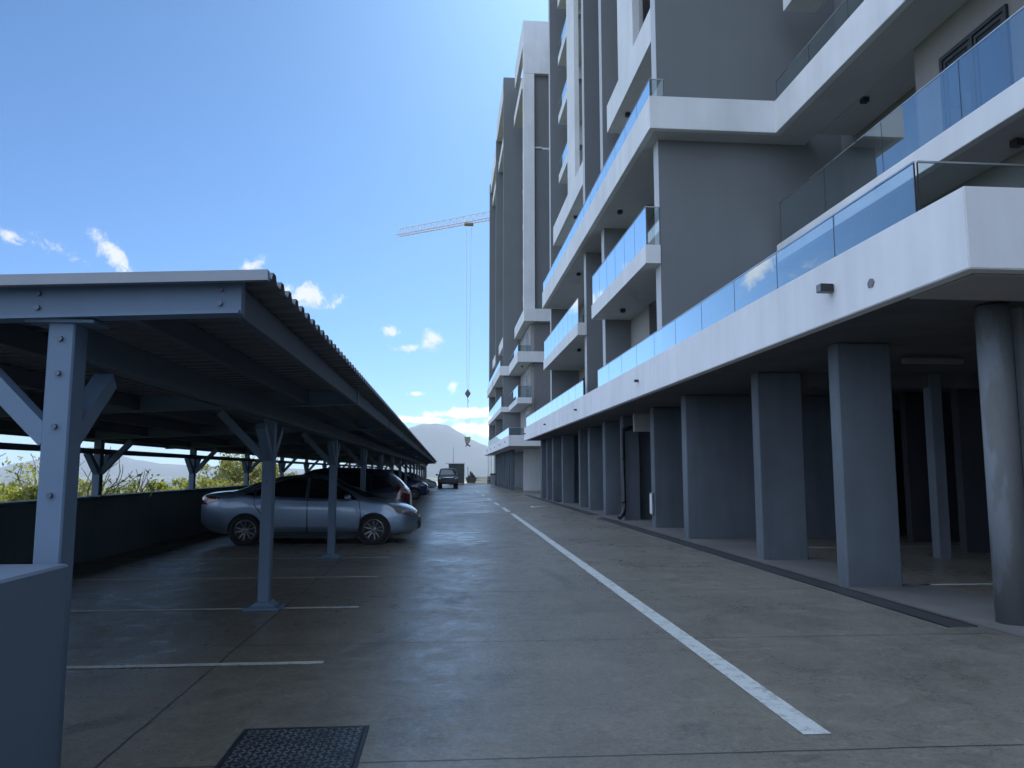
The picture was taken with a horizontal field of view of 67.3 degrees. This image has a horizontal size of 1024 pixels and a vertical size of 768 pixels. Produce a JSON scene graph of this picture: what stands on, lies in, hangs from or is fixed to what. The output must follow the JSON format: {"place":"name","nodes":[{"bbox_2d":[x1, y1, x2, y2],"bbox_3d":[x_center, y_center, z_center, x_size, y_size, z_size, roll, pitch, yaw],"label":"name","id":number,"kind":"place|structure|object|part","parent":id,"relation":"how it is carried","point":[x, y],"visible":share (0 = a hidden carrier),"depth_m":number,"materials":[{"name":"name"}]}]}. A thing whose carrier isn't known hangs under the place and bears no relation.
{"place":"outdoors","nodes":[
{"label":"outdoors","id":0,"kind":"place"},
{"bbox_2d":[0,447,314,476],"bbox_3d":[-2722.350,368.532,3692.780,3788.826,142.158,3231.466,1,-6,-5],"label":"mountain","id":1,"kind":"structure","parent":0,"point":[134,465],"depth_m":3443.14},
{"bbox_2d":[0,476,485,491],"bbox_3d":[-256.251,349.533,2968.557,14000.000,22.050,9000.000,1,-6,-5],"label":"valley terrain","id":2,"kind":"structure","parent":0,"point":[159,478],"depth_m":2917.90,"materials":[{"name":"green plant"}]},
{"bbox_2d":[0,481,21,501],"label":"bush","id":3,"kind":"object","parent":2,"relation":"on","point":[14,484],"visible":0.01,"depth_m":15.70,"materials":[{"name":"green plant"}]},
{"bbox_2d":[0,485,26,501],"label":"bush","id":4,"kind":"object","parent":2,"relation":"on","point":[13,495],"visible":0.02,"depth_m":14.15,"materials":[{"name":"green plant"}]},
{"bbox_2d":[0,484,37,501],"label":"bush","id":5,"kind":"object","parent":2,"relation":"on","point":[32,492],"visible":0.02,"depth_m":13.99,"materials":[{"name":"green plant"}]},
{"bbox_2d":[0,453,149,495],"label":"tree","id":6,"kind":"object","parent":2,"relation":"on","point":[129,490],"visible":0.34,"depth_m":18.89,"materials":[{"name":"green plant"}]},
{"bbox_2d":[0,447,163,497],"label":"tree","id":7,"kind":"object","parent":2,"relation":"on","point":[150,486],"visible":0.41,"depth_m":15.68,"materials":[{"name":"green plant"}]},
{"bbox_2d":[78,481,91,495],"bbox_3d":[-10.601,3.769,18.000,2.180,3.157,3.916,5,-8,-35],"label":"bush","id":8,"kind":"object","parent":2,"relation":"on","point":[80,487],"depth_m":19.11,"materials":[{"name":"green plant"}]},
{"bbox_2d":[1,485,182,494],"bbox_3d":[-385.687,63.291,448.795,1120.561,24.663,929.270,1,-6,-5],"label":"woodland","id":9,"kind":"object","parent":2,"relation":"on","point":[120,490],"depth_m":569.70,"materials":[{"name":"green plant"}]},
{"bbox_2d":[0,477,252,490],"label":"distant town","id":10,"kind":"object","parent":2,"relation":"on","point":[112,480],"visible":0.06,"depth_m":936.40},
{"bbox_2d":[123,480,172,492],"bbox_3d":[-11.774,4.577,24.346,3.916,3.157,2.180,1,-6,-6],"label":"bush","id":11,"kind":"object","parent":2,"relation":"on","point":[162,483],"visible":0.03,"depth_m":24.52,"materials":[{"name":"green plant"}]},
{"bbox_2d":[156,480,208,490],"bbox_3d":[-11.319,4.867,26.755,2.174,3.148,3.905,-1,-7,8],"label":"bush","id":12,"kind":"object","parent":2,"relation":"on","point":[184,484],"visible":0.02,"depth_m":26.58,"materials":[{"name":"green plant"}]},
{"bbox_2d":[156,477,217,490],"bbox_3d":[-12.345,5.091,28.530,2.282,3.304,4.098,-3,-7,26],"label":"bush","id":13,"kind":"object","parent":2,"relation":"on","point":[209,481],"visible":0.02,"depth_m":29.05,"materials":[{"name":"green plant"}]},
{"bbox_2d":[166,476,227,489],"bbox_3d":[-11.008,4.855,27.431,2.180,3.157,3.916,-2,-7,21],"label":"bush","id":14,"kind":"object","parent":2,"relation":"on","point":[202,482],"visible":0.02,"depth_m":27.18,"materials":[{"name":"green plant"}]},
{"bbox_2d":[207,479,249,486],"bbox_3d":[-12.170,5.467,31.908,3.573,3.050,2.611,-4,-8,33],"label":"bush","id":15,"kind":"object","parent":2,"relation":"on","point":[229,484],"visible":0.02,"depth_m":32.14,"materials":[{"name":"green plant"}]},
{"bbox_2d":[195,453,278,485],"bbox_3d":[-12.620,5.204,36.038,4.313,4.716,4.586,-2,-7,20],"label":"tree","id":16,"kind":"object","parent":2,"relation":"on","point":[228,470],"visible":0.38,"depth_m":35.72,"materials":[{"name":"green plant"}]},
{"bbox_2d":[239,456,298,482],"bbox_3d":[-12.771,5.754,38.923,3.859,4.220,4.103,-2,-7,13],"label":"tree","id":17,"kind":"object","parent":2,"relation":"on","point":[295,473],"visible":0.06,"depth_m":38.93,"materials":[{"name":"green plant"}]},
{"bbox_2d":[396,211,489,352],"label":"tower crane","id":18,"kind":"object","parent":2,"relation":"on","point":[467,223],"visible":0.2,"depth_m":126.41,"materials":[{"name":"white paint"}]},
{"bbox_2d":[465,389,470,401],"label":"hook block","id":19,"kind":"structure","parent":18,"relation":"hanging from","point":[467,393],"depth_m":122.84,"materials":[{"name":"paint"}]},
{"bbox_2d":[464,402,470,446],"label":"hanging load","id":20,"kind":"object","parent":19,"relation":"hanging from","point":[467,440],"visible":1,"depth_m":121.96,"materials":[{"name":"grey paint"}]},
{"bbox_2d":[0,0,547,468],"label":"sky","id":21,"kind":"structure","parent":0,"point":[295,140],"materials":[{"name":"blue"}]},
{"bbox_2d":[341,423,493,476],"bbox_3d":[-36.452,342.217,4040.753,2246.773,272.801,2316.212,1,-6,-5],"label":"mountain","id":22,"kind":"structure","parent":0,"point":[439,442],"depth_m":3296.05,"materials":[{"name":"grey stone"}]},
{"bbox_2d":[435,481,486,483],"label":"earth ground","id":23,"kind":"structure","parent":0,"point":[465,482],"depth_m":97.19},
{"bbox_2d":[465,471,476,482],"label":"rubble skip","id":24,"kind":"object","parent":23,"relation":"on","point":[471,478],"visible":1,"depth_m":97.20,"materials":[{"name":"paint"}]},
{"bbox_2d":[477,476,487,482],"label":"picket fence","id":25,"kind":"object","parent":23,"relation":"on","point":[482,479],"visible":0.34,"depth_m":99.28,"materials":[{"name":"white wood"}]},
{"bbox_2d":[60,484,1023,767],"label":"parking lot ground","id":26,"kind":"structure","parent":0,"point":[476,630],"depth_m":6.47,"materials":[{"name":"concrete"}]},
{"bbox_2d":[0,564,68,767],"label":"wall block","id":27,"kind":"structure","parent":26,"relation":"on","point":[33,598],"depth_m":3.25,"materials":[{"name":"paint"}]},
{"bbox_2d":[0,484,252,564],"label":"boundary wall","id":28,"kind":"structure","parent":26,"relation":"on","point":[110,524],"depth_m":14.37,"materials":[{"name":"paint"}]},
{"bbox_2d":[67,661,323,668],"bbox_3d":[-4.131,2.227,6.007,5.230,0.001,0.090,1,-6,-5],"label":"parking line","id":29,"kind":"object","parent":26,"relation":"on","point":[196,664],"visible":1,"depth_m":6.15,"materials":[{"name":"white paint"}]},
{"bbox_2d":[189,535,228,535],"bbox_3d":[-5.225,3.662,18.680,5.230,0.001,0.090,1,-6,-5],"label":"bay line","id":30,"kind":"object","parent":26,"relation":"on","point":[208,535],"visible":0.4,"depth_m":18.50,"materials":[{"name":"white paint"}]},
{"bbox_2d":[70,606,358,611],"bbox_3d":[-4.350,2.514,8.542,5.230,0.001,0.090,1,-6,-5],"label":"parking line","id":31,"kind":"object","parent":26,"relation":"on","point":[204,609],"visible":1,"depth_m":8.60,"materials":[{"name":"white paint"}]},
{"bbox_2d":[0,269,436,767],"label":"carport","id":32,"kind":"object","parent":26,"relation":"on","point":[248,363],"visible":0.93,"depth_m":5.45,"materials":[{"name":"paint"}]},
{"bbox_2d":[80,576,377,579],"bbox_3d":[-4.569,2.801,11.076,5.230,0.001,0.090,1,-6,-5],"label":"parking line","id":33,"kind":"object","parent":26,"relation":"on","point":[223,578],"visible":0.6,"depth_m":11.09,"materials":[{"name":"white paint"}]},
{"bbox_2d":[170,544,345,545],"bbox_3d":[-5.006,3.375,16.145,5.230,0.001,0.090,1,-6,-5],"label":"parking line","id":34,"kind":"object","parent":26,"relation":"on","point":[220,545],"visible":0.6,"depth_m":16.01,"materials":[{"name":"white paint"}]},
{"bbox_2d":[214,725,369,767],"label":"manhole cover","id":35,"kind":"object","parent":26,"relation":"on","point":[318,747],"visible":1,"depth_m":4.27,"materials":[{"name":"metal"}]},
{"bbox_2d":[201,474,420,545],"bbox_3d":[-4.319,2.751,16.972,4.587,1.520,2.128,1,-6,-5],"label":"parked car","id":36,"kind":"object","parent":26,"relation":"on","point":[301,506],"visible":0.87,"depth_m":16.15,"materials":[{"name":"silver metal"}]},
{"bbox_3d":[-4.863,2.549,16.325,1.090,1.150,0.534,1,-6,-5],"label":"door","id":37,"kind":"part","parent":36,"relation":"part of","materials":[{"name":"silver metal"}]},
{"bbox_3d":[-3.767,2.560,16.418,1.110,1.150,0.534,1,-6,-5],"label":"door","id":38,"kind":"part","parent":36,"relation":"part of","materials":[{"name":"silver metal"}]},
{"bbox_2d":[304,467,411,505],"bbox_3d":[-4.661,2.993,19.814,4.107,1.680,2.124,1,-6,-5],"label":"parked car","id":39,"kind":"object","parent":26,"relation":"on","point":[385,484],"visible":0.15,"depth_m":19.23,"materials":[{"name":"black paint"}]},
{"bbox_3d":[-5.088,2.796,19.173,1.030,1.280,0.540,1,-6,-5],"label":"door","id":40,"kind":"part","parent":39,"relation":"part of","materials":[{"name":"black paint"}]},
{"bbox_3d":[-4.042,2.806,19.263,1.070,1.280,0.540,1,-6,-5],"label":"door","id":41,"kind":"part","parent":39,"relation":"part of","materials":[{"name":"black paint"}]},
{"bbox_3d":[-3.272,2.474,19.397,0.520,0.390,0.480,1,-6,-5],"label":"side window","id":42,"kind":"part","parent":39,"relation":"part of","materials":[{"name":"black glass"}]},
{"bbox_3d":[-2.922,2.544,20.015,0.485,0.370,1.240,1,-6,-5],"label":"rear window","id":43,"kind":"part","parent":39,"relation":"part of","materials":[{"name":"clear glass"}]},
{"bbox_2d":[385,469,428,499],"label":"parked car","id":44,"kind":"object","parent":26,"relation":"on","point":[418,488],"visible":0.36,"depth_m":41.95,"materials":[{"name":"blue paint"}]},
{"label":"door","id":45,"kind":"part","parent":44,"relation":"part of","materials":[{"name":"paint"}]},
{"bbox_2d":[404,472,436,487],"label":"parked car","id":46,"kind":"object","parent":26,"relation":"on","point":[431,483],"visible":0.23,"depth_m":61.58,"materials":[{"name":"silver metal"}]},
{"bbox_2d":[436,468,459,488],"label":"pickup truck","id":47,"kind":"object","parent":26,"relation":"on","point":[447,475],"visible":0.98,"depth_m":68.29,"materials":[{"name":"paint"}]},
{"bbox_2d":[445,447,464,483],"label":"site container","id":48,"kind":"object","parent":26,"relation":"on","point":[459,467],"visible":0.71,"depth_m":89.19,"materials":[{"name":"grey metal"}]},
{"bbox_2d":[490,473,495,485],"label":"wheelie bin","id":49,"kind":"object","parent":26,"relation":"on","point":[492,476],"visible":1,"depth_m":81.42,"materials":[{"name":"plastic"}]},
{"bbox_2d":[484,20,550,490],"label":"apartment tower","id":50,"kind":"structure","parent":26,"relation":"on","point":[518,392],"depth_m":61.38,"materials":[{"name":"grey paint"}]},
{"bbox_2d":[525,330,528,350],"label":"sliding door","id":51,"kind":"structure","parent":50,"relation":"in","point":[527,333],"depth_m":56.87,"materials":[{"name":"glass"}]},
{"bbox_2d":[525,370,528,396],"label":"sliding door","id":52,"kind":"structure","parent":50,"relation":"in","point":[527,374],"depth_m":56.59,"materials":[{"name":"glass"}]},
{"bbox_2d":[525,495,597,514],"bbox_3d":[1.929,5.921,38.536,0.320,0.030,22.700,1,-6,-5],"label":"drain grate","id":53,"kind":"object","parent":26,"relation":"on","point":[575,509],"visible":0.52,"depth_m":33.61,"materials":[{"name":"black metal"}]},
{"bbox_2d":[511,514,830,733],"bbox_3d":[0.907,3.386,16.240,0.170,0.001,23.643,0,-6,-4],"label":"lane line","id":54,"kind":"object","parent":26,"relation":"on","point":[802,723],"visible":1,"depth_m":6.28,"materials":[{"name":"white paint"}]},
{"bbox_2d":[524,0,1023,625],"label":"apartment building","id":55,"kind":"structure","parent":26,"relation":"on","point":[782,298],"depth_m":16.31,"materials":[{"name":"grey paint"}]},
{"bbox_2d":[650,493,653,514],"bbox_3d":[3.861,3.303,21.247,0.067,0.600,0.250,1,-6,-5],"label":"electrical box","id":56,"kind":"object","parent":55,"relation":"attached to","point":[651,503],"visible":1,"depth_m":21.15,"materials":[{"name":"metal"}]},
{"bbox_2d":[650,494,651,513],"bbox_3d":[3.833,3.303,21.244,0.011,0.540,0.210,1,-6,-5],"label":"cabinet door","id":57,"kind":"structure","parent":56,"relation":"in","point":[650,494],"depth_m":21.17,"materials":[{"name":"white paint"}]},
{"bbox_2d":[939,4,1013,131],"bbox_3d":[7.456,-4.632,12.365,0.072,2.130,1.590,1,-6,-5],"label":"sliding door","id":58,"kind":"structure","parent":55,"relation":"in","point":[986,71],"depth_m":12.31,"materials":[{"name":"glass"}]},
{"bbox_2d":[526,494,1023,637],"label":"apron strip","id":59,"kind":"object","parent":26,"relation":"on","point":[974,609],"depth_m":10.14,"materials":[{"name":"concrete"}]},
{"bbox_2d":[597,518,977,627],"bbox_3d":[3.708,3.427,16.522,0.320,0.030,17.950,1,-6,-5],"label":"drain grate","id":60,"kind":"object","parent":26,"relation":"on","point":[944,621],"visible":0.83,"depth_m":10.29,"materials":[{"name":"black metal"}]},
{"bbox_2d":[808,546,931,547],"bbox_3d":[7.287,3.325,15.706,4.350,0.001,0.100,1,-6,-5],"label":"undercroft bay line","id":61,"kind":"object","parent":26,"relation":"on","point":[900,546],"depth_m":15.80,"materials":[{"name":"white paint"}]},
{"bbox_2d":[919,583,992,584],"bbox_3d":[7.722,2.753,10.657,4.350,0.001,0.100,1,-6,-5],"label":"undercroft bay line","id":62,"kind":"object","parent":26,"relation":"on","point":[961,584],"visible":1,"depth_m":10.50,"materials":[{"name":"white paint"}]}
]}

